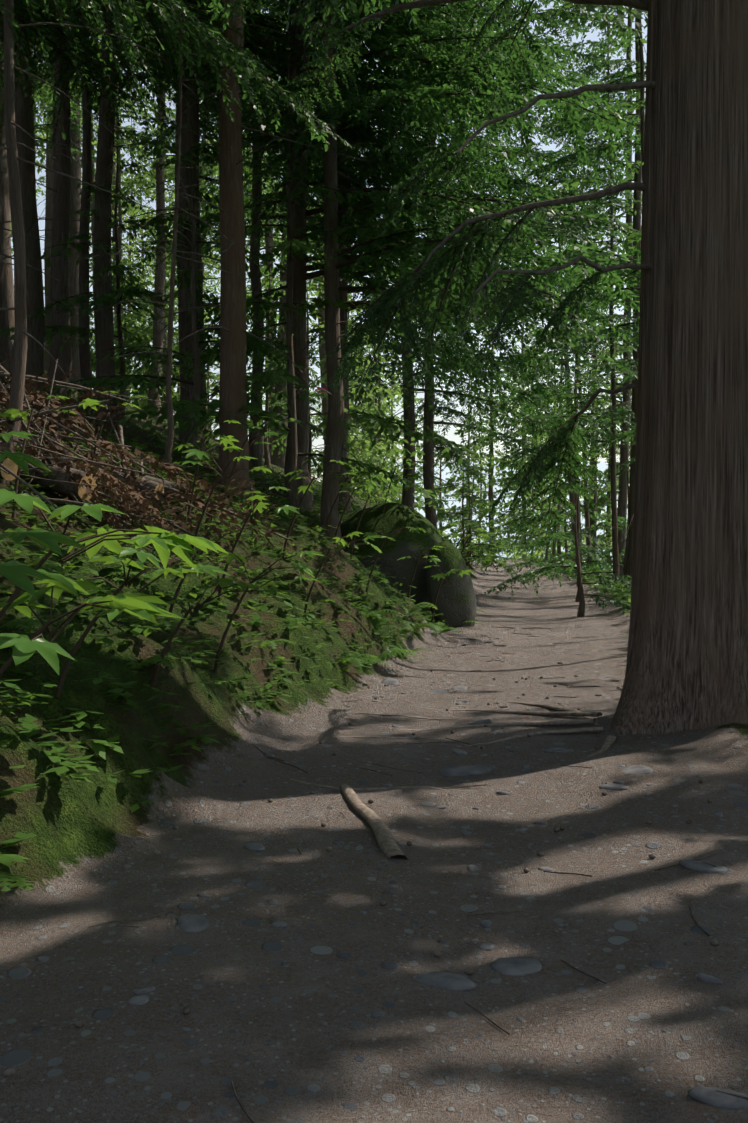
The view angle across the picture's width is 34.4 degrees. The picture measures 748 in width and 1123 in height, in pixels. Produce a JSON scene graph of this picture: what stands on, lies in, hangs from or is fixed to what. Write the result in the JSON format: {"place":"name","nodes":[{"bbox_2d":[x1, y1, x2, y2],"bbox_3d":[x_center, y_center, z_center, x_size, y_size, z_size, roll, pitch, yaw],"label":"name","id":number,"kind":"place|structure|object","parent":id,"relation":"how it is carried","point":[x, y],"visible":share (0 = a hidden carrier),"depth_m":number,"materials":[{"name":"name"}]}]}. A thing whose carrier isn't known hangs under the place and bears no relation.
{"place":"outdoors","nodes":[
{"label":"outdoors","id":0,"kind":"place"},
{"bbox_2d":[11,0,647,488],"label":"sky","id":1,"kind":"structure","parent":0,"point":[593,36],"materials":[{"name":"white"}]},
{"bbox_2d":[0,370,747,1122],"bbox_3d":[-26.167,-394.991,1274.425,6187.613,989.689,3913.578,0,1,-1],"label":"terrain","id":2,"kind":"structure","parent":0,"point":[282,1024],"depth_m":5.43,"materials":[{"name":"soil"}]},
{"bbox_2d":[0,358,287,560],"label":"brush pile","id":3,"kind":"object","parent":2,"relation":"on","point":[67,488],"visible":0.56,"depth_m":11.67,"materials":[{"name":"brown wood"}]},
{"bbox_2d":[1,458,194,502],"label":"log ends","id":4,"kind":"object","parent":3,"relation":"attached to","point":[8,463],"visible":0.52,"depth_m":11.06,"materials":[{"name":"brown wood"}]},
{"bbox_2d":[0,390,486,696],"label":"shrub stems","id":5,"kind":"object","parent":2,"relation":"on","point":[10,660],"visible":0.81,"depth_m":8.68,"materials":[{"name":"green plant"}]},
{"bbox_2d":[0,389,493,674],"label":"shrub leaves","id":6,"kind":"object","parent":5,"relation":"attached to","point":[140,605],"visible":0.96,"depth_m":5.67,"materials":[{"name":"green plant"}]},
{"bbox_2d":[0,0,609,526],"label":"foliage","id":7,"kind":"object","parent":2,"relation":"on","point":[448,260],"visible":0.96,"depth_m":10.04,"materials":[{"name":"green plant"}]},
{"bbox_2d":[0,560,629,890],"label":"ferns","id":8,"kind":"object","parent":2,"relation":"on","point":[17,623],"visible":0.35,"depth_m":9.40,"materials":[{"name":"green plant"}]},
{"bbox_2d":[0,408,631,887],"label":"plants","id":9,"kind":"object","parent":2,"relation":"on","point":[30,726],"visible":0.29,"depth_m":9.13,"materials":[{"name":"green plant"}]},
{"bbox_2d":[0,0,644,616],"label":"trunks","id":10,"kind":"object","parent":2,"relation":"on","point":[24,352],"visible":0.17,"depth_m":21.60,"materials":[{"name":"brown plant"}]},
{"bbox_2d":[315,388,327,392],"bbox_3d":[-0.802,-2.622,19.425,0.283,0.365,0.275,0,1,-16],"label":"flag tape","id":11,"kind":"object","parent":10,"relation":"attached to","point":[321,389],"visible":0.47,"depth_m":19.51,"materials":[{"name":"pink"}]},
{"bbox_2d":[0,0,655,567],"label":"branches","id":12,"kind":"object","parent":10,"relation":"on","point":[640,4],"depth_m":12.19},
{"bbox_2d":[0,0,645,603],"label":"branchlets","id":13,"kind":"object","parent":2,"relation":"on","point":[346,250],"visible":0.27,"depth_m":17.97,"materials":[{"name":"green plant"}]},
{"bbox_2d":[0,0,646,613],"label":"foliage","id":14,"kind":"object","parent":2,"relation":"on","point":[406,78],"visible":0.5,"depth_m":20.86,"materials":[{"name":"green plant"}]},
{"bbox_2d":[0,0,647,577],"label":"foliage","id":15,"kind":"object","parent":2,"relation":"on","point":[254,348],"visible":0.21,"depth_m":20.60,"materials":[{"name":"green plant"}]},
{"bbox_2d":[11,2,641,579],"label":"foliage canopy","id":16,"kind":"object","parent":2,"relation":"on","point":[363,442],"visible":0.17,"depth_m":68.70,"materials":[{"name":"green plant"}]},
{"bbox_2d":[3,626,747,1122],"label":"sticks","id":17,"kind":"object","parent":2,"relation":"on","point":[7,1072],"visible":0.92,"depth_m":5.62,"materials":[{"name":"brown wood"}]},
{"bbox_2d":[36,637,747,1108],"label":"stones","id":18,"kind":"object","parent":2,"relation":"on","point":[458,981],"visible":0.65,"depth_m":4.68,"materials":[{"name":"grey stone"}]},
{"bbox_2d":[340,502,475,629],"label":"boulders","id":19,"kind":"object","parent":2,"relation":"on","point":[456,603],"visible":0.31,"depth_m":19.51,"materials":[{"name":"stone"}]},
{"bbox_2d":[289,701,615,859],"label":"roots","id":20,"kind":"object","parent":2,"relation":"on","point":[388,845],"visible":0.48,"depth_m":8.84,"materials":[{"name":"brown wood"}]},
{"bbox_2d":[610,0,747,734],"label":"tree trunk","id":21,"kind":"object","parent":2,"relation":"on","point":[687,662],"visible":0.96,"depth_m":8.75,"materials":[{"name":"brown plant"}]},
{"bbox_2d":[452,540,612,570],"bbox_3d":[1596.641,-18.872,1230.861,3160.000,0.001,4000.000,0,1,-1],"label":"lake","id":22,"kind":"structure","parent":0,"point":[481,541],"depth_m":594.21,"materials":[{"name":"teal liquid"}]}
]}

